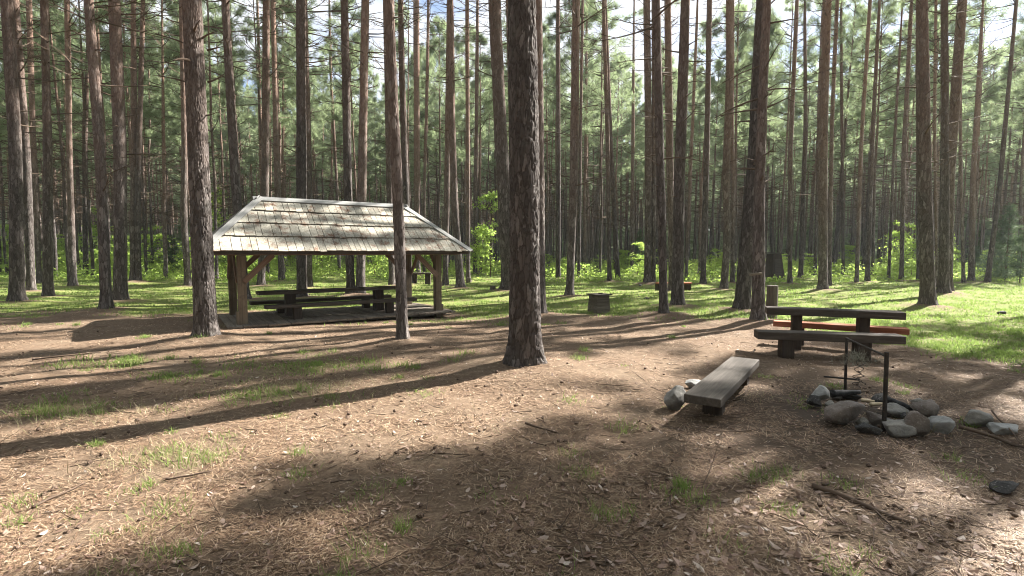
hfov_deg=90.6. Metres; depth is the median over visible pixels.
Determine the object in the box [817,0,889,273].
pine tree
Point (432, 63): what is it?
pine tree
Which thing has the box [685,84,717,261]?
pine tree
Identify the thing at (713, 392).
log bench
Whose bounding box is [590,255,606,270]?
sapling
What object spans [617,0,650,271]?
pine tree
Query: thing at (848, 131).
pine tree
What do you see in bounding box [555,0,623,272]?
pine tree
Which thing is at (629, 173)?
pine tree
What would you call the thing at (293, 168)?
pine tree
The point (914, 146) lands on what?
pine tree
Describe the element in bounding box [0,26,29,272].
pine tree
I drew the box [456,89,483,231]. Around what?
pine tree
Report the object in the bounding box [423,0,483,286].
pine tree
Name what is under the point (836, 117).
pine tree
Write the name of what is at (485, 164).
pine tree
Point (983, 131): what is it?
pine tree
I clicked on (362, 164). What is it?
pine tree
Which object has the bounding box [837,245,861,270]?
sapling
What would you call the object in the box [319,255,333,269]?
sapling
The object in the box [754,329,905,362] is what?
plank bench
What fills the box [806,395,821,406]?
stone
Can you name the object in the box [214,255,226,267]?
sapling
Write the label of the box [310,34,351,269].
pine tree
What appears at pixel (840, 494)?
fallen branch
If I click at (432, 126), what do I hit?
pine tree
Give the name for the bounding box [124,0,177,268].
pine tree
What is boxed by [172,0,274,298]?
pine tree
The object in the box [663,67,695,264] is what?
pine tree
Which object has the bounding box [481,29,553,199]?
pine tree
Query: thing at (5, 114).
pine tree
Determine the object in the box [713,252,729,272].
sapling
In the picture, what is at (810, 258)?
sapling
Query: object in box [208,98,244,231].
pine tree
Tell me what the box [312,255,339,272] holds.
sapling
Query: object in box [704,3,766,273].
pine tree
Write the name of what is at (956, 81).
pine tree
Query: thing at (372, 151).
pine tree
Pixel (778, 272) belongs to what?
door
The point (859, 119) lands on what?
pine tree
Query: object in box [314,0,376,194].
pine tree
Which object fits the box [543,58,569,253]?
pine tree
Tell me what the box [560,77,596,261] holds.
pine tree
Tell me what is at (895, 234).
sapling
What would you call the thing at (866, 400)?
wood piece
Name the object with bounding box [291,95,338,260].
pine tree
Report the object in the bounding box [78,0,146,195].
pine tree
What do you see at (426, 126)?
pine tree
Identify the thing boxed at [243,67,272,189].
pine tree
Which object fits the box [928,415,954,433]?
stone
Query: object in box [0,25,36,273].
pine tree
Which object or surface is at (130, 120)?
pine tree
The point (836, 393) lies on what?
charred log
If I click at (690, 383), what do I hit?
stone
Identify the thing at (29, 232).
pine tree
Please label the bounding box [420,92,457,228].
pine tree
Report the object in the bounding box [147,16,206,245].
pine tree
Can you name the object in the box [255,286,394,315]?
picnic table
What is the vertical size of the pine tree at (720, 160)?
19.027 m
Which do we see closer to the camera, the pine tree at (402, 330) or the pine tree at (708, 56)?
the pine tree at (402, 330)
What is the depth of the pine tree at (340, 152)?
56.63 m
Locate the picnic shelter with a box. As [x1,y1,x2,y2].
[189,195,473,324]
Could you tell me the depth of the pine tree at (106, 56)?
27.85 m
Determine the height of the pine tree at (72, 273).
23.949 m
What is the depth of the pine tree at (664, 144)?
52.55 m
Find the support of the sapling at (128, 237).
on the ground at (358, 344)
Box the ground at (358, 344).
[0,260,1023,575]
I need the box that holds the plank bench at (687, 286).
[655,282,691,290]
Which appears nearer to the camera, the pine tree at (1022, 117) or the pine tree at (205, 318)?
the pine tree at (205, 318)
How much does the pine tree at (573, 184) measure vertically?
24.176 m
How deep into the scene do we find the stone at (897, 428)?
4.79 m
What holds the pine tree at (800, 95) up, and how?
on the ground at (358, 344)
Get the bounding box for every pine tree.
[0,0,53,300]
[0,0,61,281]
[0,0,69,290]
[0,0,84,295]
[0,5,74,259]
[0,7,8,208]
[0,14,7,201]
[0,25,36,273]
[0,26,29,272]
[0,34,42,218]
[0,40,8,199]
[0,44,88,226]
[0,54,65,230]
[0,57,56,195]
[0,64,6,136]
[11,0,169,308]
[20,0,81,274]
[20,0,84,282]
[21,0,90,280]
[21,0,96,272]
[23,0,109,285]
[24,6,94,226]
[25,8,103,261]
[27,70,81,258]
[33,0,110,277]
[33,0,150,239]
[39,21,94,258]
[56,23,92,242]
[60,0,105,274]
[60,0,175,197]
[61,34,127,227]
[70,0,181,299]
[71,1,113,211]
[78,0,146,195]
[88,79,113,224]
[101,62,141,223]
[104,0,178,279]
[104,25,178,268]
[105,0,179,280]
[106,56,154,204]
[106,68,171,227]
[106,87,158,255]
[107,0,174,275]
[108,44,157,242]
[123,0,180,278]
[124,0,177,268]
[140,0,218,285]
[142,22,180,272]
[143,41,180,265]
[146,0,237,208]
[147,0,224,336]
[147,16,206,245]
[148,0,223,215]
[154,85,220,248]
[157,62,214,220]
[160,64,188,222]
[164,6,220,211]
[164,19,210,219]
[172,0,249,278]
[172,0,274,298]
[175,63,223,222]
[203,0,261,210]
[203,2,248,269]
[204,57,227,224]
[207,60,258,258]
[207,69,254,224]
[208,97,247,219]
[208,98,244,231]
[212,0,295,277]
[215,62,257,207]
[229,0,295,284]
[242,0,293,270]
[242,29,295,264]
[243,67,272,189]
[244,0,295,279]
[248,0,295,277]
[249,83,294,189]
[251,0,351,285]
[257,0,313,271]
[257,79,295,266]
[265,0,342,296]
[269,58,295,197]
[269,105,289,197]
[270,0,341,200]
[271,16,328,194]
[280,33,312,197]
[287,0,378,292]
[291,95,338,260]
[293,68,329,262]
[294,64,329,262]
[309,0,350,269]
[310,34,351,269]
[310,54,339,260]
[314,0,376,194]
[317,65,358,196]
[318,1,384,201]
[321,0,419,293]
[321,92,370,264]
[324,54,371,201]
[325,98,357,264]
[333,97,357,191]
[340,41,382,267]
[348,0,423,284]
[359,0,437,282]
[367,70,385,202]
[367,83,410,202]
[373,22,421,200]
[374,89,400,201]
[374,100,413,202]
[384,0,409,338]
[394,0,436,215]
[395,0,442,274]
[399,46,438,217]
[400,54,444,265]
[400,64,428,204]
[405,0,444,272]
[405,62,441,217]
[409,93,431,262]
[409,94,437,198]
[409,95,443,214]
[410,40,450,267]
[416,0,471,284]
[420,15,465,271]
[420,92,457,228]
[422,46,470,269]
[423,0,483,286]
[430,22,492,267]
[434,0,503,279]
[438,92,459,263]
[450,117,473,228]
[455,31,508,272]
[455,63,474,261]
[455,69,492,259]
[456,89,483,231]
[457,0,490,273]
[457,83,492,232]
[458,76,493,258]
[461,0,508,150]
[468,0,509,289]
[472,110,498,260]
[473,66,496,265]
[478,70,506,267]
[478,107,497,259]
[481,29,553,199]
[486,65,509,191]
[492,74,508,198]
[493,21,553,153]
[501,4,549,158]
[502,0,547,367]
[536,0,578,313]
[542,0,612,294]
[542,21,564,267]
[543,0,571,277]
[543,0,600,218]
[543,11,596,218]
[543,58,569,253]
[543,68,569,265]
[543,91,563,232]
[544,93,569,263]
[544,97,563,265]
[544,98,591,258]
[544,111,553,192]
[545,99,569,258]
[553,8,623,270]
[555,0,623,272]
[560,0,601,275]
[560,71,597,263]
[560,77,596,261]
[564,52,603,263]
[568,0,639,273]
[569,59,610,266]
[580,0,625,280]
[581,94,625,229]
[582,0,711,312]
[582,13,599,270]
[583,100,619,234]
[584,1,619,270]
[586,58,613,225]
[587,52,644,268]
[591,0,633,278]
[591,78,625,264]
[603,55,638,262]
[613,80,643,255]
[614,70,644,263]
[616,86,644,265]
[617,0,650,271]
[617,71,644,256]
[620,1,663,281]
[627,0,673,282]
[636,0,722,304]
[636,38,677,267]
[641,45,674,199]
[642,77,674,218]
[643,0,708,290]
[662,67,696,207]
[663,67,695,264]
[663,90,688,230]
[665,57,703,225]
[665,94,712,262]
[671,0,717,277]
[673,15,742,274]
[685,65,717,235]
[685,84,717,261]
[688,0,723,283]
[690,60,738,270]
[700,0,773,281]
[701,0,767,288]
[701,77,744,263]
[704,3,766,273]
[708,0,797,319]
[709,0,772,249]
[709,113,748,230]
[710,9,799,194]
[710,28,752,224]
[710,74,744,257]
[710,81,747,263]
[717,59,776,226]
[731,0,811,308]
[734,31,786,207]
[737,13,800,209]
[737,100,778,231]
[743,45,785,210]
[745,49,794,251]
[765,1,829,252]
[765,87,787,251]
[766,85,787,229]
[767,0,809,282]
[770,70,839,229]
[771,91,810,266]
[780,0,833,277]
[783,0,863,288]
[793,0,850,271]
[793,66,839,265]
[794,0,855,274]
[807,0,863,284]
[807,66,859,225]
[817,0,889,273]
[828,2,863,274]
[828,3,898,267]
[828,37,868,261]
[833,85,890,238]
[834,55,872,266]
[836,28,911,269]
[837,0,885,281]
[839,0,932,275]
[845,0,907,269]
[848,0,905,280]
[849,74,887,266]
[853,33,915,265]
[857,16,950,243]
[863,91,913,263]
[878,0,915,278]
[880,0,946,304]
[881,0,915,277]
[884,0,938,278]
[886,0,940,229]
[889,0,980,219]
[896,27,949,210]
[897,0,992,292]
[898,7,984,224]
[899,109,973,216]
[901,0,1000,282]
[902,0,956,286]
[904,0,1008,290]
[907,66,972,256]
[930,3,1001,258]
[932,28,990,225]
[938,0,1010,280]
[955,0,1022,226]
[975,0,1023,281]
[980,22,1023,262]
[980,38,1023,261]
[983,0,1023,271]
[989,8,1023,272]
[1010,102,1023,223]
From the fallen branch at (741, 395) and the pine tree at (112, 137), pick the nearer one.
the fallen branch at (741, 395)
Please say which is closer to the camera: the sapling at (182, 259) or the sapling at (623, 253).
the sapling at (182, 259)
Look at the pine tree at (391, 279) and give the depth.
24.50 m
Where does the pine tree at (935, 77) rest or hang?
on the ground at (358, 344)
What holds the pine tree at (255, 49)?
on the ground at (358, 344)
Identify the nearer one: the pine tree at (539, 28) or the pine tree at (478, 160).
the pine tree at (539, 28)
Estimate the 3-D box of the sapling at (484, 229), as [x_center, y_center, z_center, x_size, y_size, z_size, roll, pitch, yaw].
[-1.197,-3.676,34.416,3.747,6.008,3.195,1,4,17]
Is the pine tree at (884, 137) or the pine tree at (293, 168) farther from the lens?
the pine tree at (293, 168)
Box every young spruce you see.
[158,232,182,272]
[634,228,643,267]
[965,245,984,272]
[975,202,1023,279]
[975,237,1009,273]
[1000,230,1023,282]
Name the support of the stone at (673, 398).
on the ground at (358, 344)
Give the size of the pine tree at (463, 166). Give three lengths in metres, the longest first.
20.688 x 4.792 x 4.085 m
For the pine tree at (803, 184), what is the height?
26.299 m
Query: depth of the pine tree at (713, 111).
45.88 m
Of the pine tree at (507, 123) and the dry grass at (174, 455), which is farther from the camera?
the pine tree at (507, 123)
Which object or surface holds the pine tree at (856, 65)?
on the ground at (358, 344)
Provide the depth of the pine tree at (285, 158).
49.47 m
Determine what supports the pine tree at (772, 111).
on the ground at (358, 344)
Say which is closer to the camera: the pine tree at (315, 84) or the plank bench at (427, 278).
the plank bench at (427, 278)
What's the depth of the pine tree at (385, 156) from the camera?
55.90 m
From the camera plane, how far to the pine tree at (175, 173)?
53.13 m
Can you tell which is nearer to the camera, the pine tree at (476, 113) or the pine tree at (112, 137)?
the pine tree at (476, 113)
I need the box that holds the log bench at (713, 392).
[684,357,758,416]
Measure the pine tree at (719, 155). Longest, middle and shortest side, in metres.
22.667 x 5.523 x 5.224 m
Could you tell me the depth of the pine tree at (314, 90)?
53.09 m
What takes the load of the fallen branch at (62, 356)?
on the ground at (358, 344)
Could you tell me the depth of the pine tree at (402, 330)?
9.25 m
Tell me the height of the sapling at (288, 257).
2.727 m
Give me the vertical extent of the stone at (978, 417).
0.178 m
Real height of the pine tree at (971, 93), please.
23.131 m
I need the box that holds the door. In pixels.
[775,259,781,277]
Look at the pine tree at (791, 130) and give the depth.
26.94 m
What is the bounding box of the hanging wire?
[831,346,883,387]
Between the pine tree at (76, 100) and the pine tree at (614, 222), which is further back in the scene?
the pine tree at (76, 100)
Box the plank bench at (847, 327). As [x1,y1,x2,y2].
[773,320,909,351]
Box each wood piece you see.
[861,398,874,402]
[869,402,881,406]
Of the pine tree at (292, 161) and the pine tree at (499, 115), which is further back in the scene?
the pine tree at (292, 161)
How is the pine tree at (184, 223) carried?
on the ground at (358, 344)
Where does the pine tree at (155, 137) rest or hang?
on the ground at (358, 344)
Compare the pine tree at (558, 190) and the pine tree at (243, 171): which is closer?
the pine tree at (558, 190)
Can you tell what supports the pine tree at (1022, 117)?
on the ground at (358, 344)
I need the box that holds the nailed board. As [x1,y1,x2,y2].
[749,272,761,275]
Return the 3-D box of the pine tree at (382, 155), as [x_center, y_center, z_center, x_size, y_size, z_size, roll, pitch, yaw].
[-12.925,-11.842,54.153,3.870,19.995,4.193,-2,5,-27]
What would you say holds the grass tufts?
on the ground at (358, 344)
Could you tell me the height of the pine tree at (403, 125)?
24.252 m
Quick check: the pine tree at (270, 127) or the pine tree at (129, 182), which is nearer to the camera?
the pine tree at (270, 127)
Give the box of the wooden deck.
[218,303,454,328]
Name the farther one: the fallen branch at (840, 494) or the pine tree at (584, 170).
the pine tree at (584, 170)
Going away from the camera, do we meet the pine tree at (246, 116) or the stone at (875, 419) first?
the stone at (875, 419)
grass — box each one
[0,269,1023,468]
[0,296,990,491]
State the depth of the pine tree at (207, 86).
39.23 m
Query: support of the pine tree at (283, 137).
on the ground at (358, 344)
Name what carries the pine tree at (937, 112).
on the ground at (358, 344)
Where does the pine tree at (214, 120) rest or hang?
on the ground at (358, 344)
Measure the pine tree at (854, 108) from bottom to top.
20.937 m
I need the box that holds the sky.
[0,0,1023,236]
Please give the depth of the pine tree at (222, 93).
31.46 m
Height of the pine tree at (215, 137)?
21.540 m
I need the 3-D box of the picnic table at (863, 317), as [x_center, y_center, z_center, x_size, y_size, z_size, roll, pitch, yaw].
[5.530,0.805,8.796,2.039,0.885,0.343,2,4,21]
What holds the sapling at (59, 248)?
on the ground at (358, 344)
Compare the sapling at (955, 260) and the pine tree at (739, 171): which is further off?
the pine tree at (739, 171)
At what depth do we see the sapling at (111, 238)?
37.44 m
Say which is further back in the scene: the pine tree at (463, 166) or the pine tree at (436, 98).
the pine tree at (463, 166)
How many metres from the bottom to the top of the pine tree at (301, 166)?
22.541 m
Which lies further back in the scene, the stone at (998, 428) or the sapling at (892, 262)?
the sapling at (892, 262)
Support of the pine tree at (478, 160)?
on the ground at (358, 344)
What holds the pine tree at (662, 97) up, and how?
on the ground at (358, 344)
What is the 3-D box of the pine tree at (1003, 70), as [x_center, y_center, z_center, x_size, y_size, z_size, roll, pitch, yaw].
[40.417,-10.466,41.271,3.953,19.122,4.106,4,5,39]
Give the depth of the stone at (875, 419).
5.10 m
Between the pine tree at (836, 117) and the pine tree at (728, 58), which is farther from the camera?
the pine tree at (836, 117)
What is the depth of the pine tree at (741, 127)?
51.59 m
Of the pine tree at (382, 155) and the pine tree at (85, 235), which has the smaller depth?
the pine tree at (85, 235)
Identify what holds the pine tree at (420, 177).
on the ground at (358, 344)
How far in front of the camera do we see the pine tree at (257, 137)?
50.59 m
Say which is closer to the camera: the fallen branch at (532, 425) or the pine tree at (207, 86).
the fallen branch at (532, 425)
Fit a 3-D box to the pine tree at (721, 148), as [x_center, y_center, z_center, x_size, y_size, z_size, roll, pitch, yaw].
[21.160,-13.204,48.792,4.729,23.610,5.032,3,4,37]
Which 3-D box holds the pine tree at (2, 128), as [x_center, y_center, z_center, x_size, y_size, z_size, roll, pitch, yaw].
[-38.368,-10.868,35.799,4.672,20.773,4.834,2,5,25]
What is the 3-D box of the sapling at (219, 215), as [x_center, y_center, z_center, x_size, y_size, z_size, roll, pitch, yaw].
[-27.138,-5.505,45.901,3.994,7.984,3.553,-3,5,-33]
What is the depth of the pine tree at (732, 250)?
27.12 m
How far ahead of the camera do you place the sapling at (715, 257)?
41.44 m
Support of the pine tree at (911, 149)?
on the ground at (358, 344)
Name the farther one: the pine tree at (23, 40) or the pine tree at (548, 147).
the pine tree at (548, 147)
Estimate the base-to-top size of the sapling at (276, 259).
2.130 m
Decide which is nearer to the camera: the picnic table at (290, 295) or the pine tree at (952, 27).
the picnic table at (290, 295)
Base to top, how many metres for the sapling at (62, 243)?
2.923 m
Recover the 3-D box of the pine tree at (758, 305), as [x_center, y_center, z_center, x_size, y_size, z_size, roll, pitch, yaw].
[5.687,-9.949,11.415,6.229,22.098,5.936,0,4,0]
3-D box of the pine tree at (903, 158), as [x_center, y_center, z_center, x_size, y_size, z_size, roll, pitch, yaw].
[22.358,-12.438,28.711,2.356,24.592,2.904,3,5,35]
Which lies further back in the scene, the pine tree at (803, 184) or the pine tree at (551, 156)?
the pine tree at (551, 156)
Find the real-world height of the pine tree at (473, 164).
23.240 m
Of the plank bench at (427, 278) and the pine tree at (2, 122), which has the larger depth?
the pine tree at (2, 122)
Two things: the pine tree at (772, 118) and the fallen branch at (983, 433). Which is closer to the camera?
the fallen branch at (983, 433)
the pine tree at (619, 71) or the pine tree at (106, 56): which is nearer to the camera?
the pine tree at (106, 56)
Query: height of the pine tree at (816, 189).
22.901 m
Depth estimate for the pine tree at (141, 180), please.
47.72 m
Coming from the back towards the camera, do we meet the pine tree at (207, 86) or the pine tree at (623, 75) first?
the pine tree at (623, 75)
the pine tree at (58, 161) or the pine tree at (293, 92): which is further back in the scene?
the pine tree at (58, 161)
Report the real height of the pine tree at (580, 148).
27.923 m
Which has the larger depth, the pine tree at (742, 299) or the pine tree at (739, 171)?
the pine tree at (739, 171)
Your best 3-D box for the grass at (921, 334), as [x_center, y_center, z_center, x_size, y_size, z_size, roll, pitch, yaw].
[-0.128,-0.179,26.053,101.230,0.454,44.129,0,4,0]
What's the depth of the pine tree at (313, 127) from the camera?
38.93 m
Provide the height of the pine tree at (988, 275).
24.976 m
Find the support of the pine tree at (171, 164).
on the ground at (358, 344)
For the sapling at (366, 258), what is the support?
on the ground at (358, 344)
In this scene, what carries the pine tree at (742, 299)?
on the ground at (358, 344)
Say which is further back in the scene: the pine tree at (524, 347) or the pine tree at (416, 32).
the pine tree at (416, 32)
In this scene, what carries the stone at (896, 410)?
on the ground at (358, 344)
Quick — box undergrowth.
[0,257,1023,282]
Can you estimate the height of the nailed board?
0.075 m
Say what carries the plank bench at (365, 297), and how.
on the wooden deck
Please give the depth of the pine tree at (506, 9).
23.19 m
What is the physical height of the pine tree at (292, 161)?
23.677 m
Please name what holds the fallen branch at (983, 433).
on the ground at (358, 344)
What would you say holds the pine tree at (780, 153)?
on the ground at (358, 344)
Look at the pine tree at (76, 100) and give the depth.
41.48 m
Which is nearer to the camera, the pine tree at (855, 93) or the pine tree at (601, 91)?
the pine tree at (601, 91)
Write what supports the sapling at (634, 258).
on the ground at (358, 344)
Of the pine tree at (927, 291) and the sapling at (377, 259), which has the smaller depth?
the pine tree at (927, 291)
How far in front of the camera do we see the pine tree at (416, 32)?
35.16 m
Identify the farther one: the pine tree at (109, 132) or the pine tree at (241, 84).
the pine tree at (241, 84)
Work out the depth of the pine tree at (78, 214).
45.97 m
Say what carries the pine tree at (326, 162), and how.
on the ground at (358, 344)
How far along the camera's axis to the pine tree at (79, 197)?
47.92 m
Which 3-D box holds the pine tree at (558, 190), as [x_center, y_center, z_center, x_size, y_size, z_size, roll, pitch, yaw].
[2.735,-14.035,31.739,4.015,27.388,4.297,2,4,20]
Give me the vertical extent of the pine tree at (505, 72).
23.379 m
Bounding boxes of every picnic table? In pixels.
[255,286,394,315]
[765,306,905,349]
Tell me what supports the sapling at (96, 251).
on the ground at (358, 344)
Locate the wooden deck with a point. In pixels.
(275, 318)
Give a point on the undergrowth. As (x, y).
(385, 272)
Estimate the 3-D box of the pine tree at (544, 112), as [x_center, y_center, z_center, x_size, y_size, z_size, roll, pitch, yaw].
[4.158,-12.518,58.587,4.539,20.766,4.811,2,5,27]
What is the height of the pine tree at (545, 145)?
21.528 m
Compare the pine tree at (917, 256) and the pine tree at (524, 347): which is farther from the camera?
the pine tree at (917, 256)
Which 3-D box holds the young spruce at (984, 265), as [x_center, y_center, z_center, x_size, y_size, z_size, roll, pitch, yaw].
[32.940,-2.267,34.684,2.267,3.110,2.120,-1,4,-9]
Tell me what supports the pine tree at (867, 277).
on the ground at (358, 344)
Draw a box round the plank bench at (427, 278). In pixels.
[412,273,431,284]
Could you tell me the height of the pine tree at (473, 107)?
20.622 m
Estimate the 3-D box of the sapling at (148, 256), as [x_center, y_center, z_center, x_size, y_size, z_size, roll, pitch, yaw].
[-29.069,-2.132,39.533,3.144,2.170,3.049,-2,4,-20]
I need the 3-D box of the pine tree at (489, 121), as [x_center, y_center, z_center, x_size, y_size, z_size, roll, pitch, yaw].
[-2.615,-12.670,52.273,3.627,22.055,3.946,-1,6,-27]
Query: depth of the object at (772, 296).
12.48 m
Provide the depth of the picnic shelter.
13.18 m
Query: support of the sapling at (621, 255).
on the ground at (358, 344)
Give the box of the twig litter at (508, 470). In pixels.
[0,316,1023,575]
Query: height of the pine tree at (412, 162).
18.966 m
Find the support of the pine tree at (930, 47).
on the ground at (358, 344)
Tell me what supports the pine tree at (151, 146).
on the ground at (358, 344)
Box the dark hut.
[765,252,784,279]
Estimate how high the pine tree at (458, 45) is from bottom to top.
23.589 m
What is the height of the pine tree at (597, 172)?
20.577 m
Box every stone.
[664,385,685,410]
[685,379,700,387]
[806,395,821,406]
[811,385,829,400]
[824,400,864,424]
[825,400,833,405]
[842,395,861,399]
[855,417,868,424]
[855,422,882,435]
[866,411,881,426]
[871,393,890,401]
[882,419,916,437]
[887,403,908,417]
[900,412,907,418]
[904,411,929,435]
[910,398,921,402]
[910,399,939,415]
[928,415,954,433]
[964,409,993,426]
[986,422,1018,434]
[988,480,1019,493]
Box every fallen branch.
[31,482,85,507]
[32,351,100,360]
[165,470,211,479]
[525,422,557,432]
[733,385,749,406]
[812,483,912,527]
[959,425,1023,447]
[991,410,1021,443]
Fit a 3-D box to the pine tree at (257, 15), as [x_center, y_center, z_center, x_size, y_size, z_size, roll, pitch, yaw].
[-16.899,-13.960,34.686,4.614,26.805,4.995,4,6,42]
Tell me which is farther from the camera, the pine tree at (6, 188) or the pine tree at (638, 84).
the pine tree at (638, 84)
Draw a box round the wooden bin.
[586,293,612,312]
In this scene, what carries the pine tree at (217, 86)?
on the ground at (358, 344)
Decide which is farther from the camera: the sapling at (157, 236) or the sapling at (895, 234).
the sapling at (157, 236)
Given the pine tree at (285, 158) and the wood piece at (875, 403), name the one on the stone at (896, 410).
the wood piece at (875, 403)
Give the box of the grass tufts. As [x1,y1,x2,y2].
[0,314,1023,575]
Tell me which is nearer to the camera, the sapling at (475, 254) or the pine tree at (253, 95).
the sapling at (475, 254)
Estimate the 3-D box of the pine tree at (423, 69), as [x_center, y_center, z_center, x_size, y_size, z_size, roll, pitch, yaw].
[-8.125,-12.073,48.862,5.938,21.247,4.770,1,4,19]
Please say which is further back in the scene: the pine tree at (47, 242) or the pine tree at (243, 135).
the pine tree at (243, 135)
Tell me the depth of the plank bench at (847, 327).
9.03 m
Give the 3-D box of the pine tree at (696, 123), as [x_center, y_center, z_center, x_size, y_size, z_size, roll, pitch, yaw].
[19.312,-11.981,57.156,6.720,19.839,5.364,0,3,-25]
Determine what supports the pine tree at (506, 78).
on the ground at (358, 344)
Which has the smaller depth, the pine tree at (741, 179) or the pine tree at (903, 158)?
the pine tree at (903, 158)
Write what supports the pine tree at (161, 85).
on the ground at (358, 344)
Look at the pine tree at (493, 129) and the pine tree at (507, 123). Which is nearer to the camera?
the pine tree at (507, 123)
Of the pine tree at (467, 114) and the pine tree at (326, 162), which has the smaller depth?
the pine tree at (467, 114)
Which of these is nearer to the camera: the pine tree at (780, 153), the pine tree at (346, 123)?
the pine tree at (346, 123)
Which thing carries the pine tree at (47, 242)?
on the ground at (358, 344)
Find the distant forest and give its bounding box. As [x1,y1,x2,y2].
[0,20,1023,265]
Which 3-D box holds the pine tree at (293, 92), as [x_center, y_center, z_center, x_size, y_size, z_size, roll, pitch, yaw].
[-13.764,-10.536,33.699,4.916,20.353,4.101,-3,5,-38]
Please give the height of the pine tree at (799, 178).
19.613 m
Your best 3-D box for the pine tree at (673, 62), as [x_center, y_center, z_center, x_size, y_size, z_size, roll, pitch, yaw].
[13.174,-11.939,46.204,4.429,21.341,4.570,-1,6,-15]
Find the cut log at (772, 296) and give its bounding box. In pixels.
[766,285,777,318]
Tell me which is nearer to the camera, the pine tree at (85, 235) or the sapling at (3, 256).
the pine tree at (85, 235)
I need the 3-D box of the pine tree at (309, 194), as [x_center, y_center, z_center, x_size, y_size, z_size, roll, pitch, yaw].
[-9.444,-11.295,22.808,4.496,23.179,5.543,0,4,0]
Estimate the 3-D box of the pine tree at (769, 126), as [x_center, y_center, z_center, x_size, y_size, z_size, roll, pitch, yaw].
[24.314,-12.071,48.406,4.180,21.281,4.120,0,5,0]
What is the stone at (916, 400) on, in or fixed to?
on the ground at (358, 344)
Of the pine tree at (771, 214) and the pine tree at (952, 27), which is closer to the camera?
the pine tree at (952, 27)
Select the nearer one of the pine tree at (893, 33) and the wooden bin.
the wooden bin
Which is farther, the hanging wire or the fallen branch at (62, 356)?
the fallen branch at (62, 356)
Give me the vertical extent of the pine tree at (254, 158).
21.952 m
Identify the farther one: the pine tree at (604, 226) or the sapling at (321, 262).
the pine tree at (604, 226)
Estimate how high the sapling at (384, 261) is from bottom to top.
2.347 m
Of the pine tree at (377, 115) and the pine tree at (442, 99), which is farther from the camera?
the pine tree at (442, 99)
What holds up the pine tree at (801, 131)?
on the ground at (358, 344)
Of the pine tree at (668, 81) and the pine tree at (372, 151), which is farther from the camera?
the pine tree at (372, 151)
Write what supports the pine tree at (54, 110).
on the ground at (358, 344)
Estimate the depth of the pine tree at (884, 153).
49.15 m
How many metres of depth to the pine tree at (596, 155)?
58.75 m
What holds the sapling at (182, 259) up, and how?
on the ground at (358, 344)
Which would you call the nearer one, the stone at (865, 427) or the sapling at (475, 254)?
the stone at (865, 427)
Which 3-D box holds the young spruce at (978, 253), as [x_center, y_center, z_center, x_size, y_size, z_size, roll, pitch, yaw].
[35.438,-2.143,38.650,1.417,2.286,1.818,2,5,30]
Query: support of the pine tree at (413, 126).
on the ground at (358, 344)
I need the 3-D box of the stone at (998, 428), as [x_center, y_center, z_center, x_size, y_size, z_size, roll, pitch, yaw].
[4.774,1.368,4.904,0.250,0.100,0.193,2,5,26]
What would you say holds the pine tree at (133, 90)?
on the ground at (358, 344)
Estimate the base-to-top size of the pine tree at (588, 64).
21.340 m
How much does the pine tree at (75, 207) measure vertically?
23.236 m
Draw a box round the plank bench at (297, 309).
[264,297,416,319]
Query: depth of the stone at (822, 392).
5.81 m
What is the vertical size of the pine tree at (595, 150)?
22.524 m
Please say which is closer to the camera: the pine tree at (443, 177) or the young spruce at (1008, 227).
the young spruce at (1008, 227)
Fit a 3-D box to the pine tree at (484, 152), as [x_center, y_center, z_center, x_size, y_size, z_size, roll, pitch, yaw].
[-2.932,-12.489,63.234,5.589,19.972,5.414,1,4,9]
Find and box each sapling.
[0,224,8,269]
[1,243,8,266]
[56,232,65,270]
[57,237,82,266]
[57,251,65,269]
[78,206,113,257]
[79,237,129,272]
[80,249,97,267]
[98,243,143,270]
[112,236,143,264]
[127,225,181,266]
[128,248,157,267]
[154,260,169,274]
[168,243,226,273]
[175,237,214,269]
[189,184,231,258]
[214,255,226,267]
[257,257,277,269]
[271,255,293,270]
[271,255,294,262]
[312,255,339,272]
[312,261,322,274]
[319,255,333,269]
[365,255,386,268]
[365,255,387,273]
[367,255,387,269]
[412,255,441,270]
[463,230,498,272]
[470,189,500,276]
[545,254,553,264]
[560,258,576,272]
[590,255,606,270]
[619,249,628,266]
[620,250,638,268]
[622,242,643,274]
[706,248,729,269]
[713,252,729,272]
[796,253,817,274]
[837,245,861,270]
[874,255,898,270]
[876,220,915,275]
[880,252,898,273]
[891,222,915,274]
[953,234,960,262]
[953,250,967,276]
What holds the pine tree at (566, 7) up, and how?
on the ground at (358, 344)
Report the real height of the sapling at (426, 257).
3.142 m
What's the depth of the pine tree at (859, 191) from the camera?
26.98 m
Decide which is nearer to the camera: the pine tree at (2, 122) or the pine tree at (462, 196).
the pine tree at (2, 122)
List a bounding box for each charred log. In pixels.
[829,389,861,397]
[887,397,913,410]
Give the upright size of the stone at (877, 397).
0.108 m
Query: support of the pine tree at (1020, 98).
on the ground at (358, 344)
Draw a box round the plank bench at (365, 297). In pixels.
[249,294,390,312]
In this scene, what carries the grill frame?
on the ground at (358, 344)
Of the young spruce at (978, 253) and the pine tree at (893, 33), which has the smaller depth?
the pine tree at (893, 33)
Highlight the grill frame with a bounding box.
[824,337,888,432]

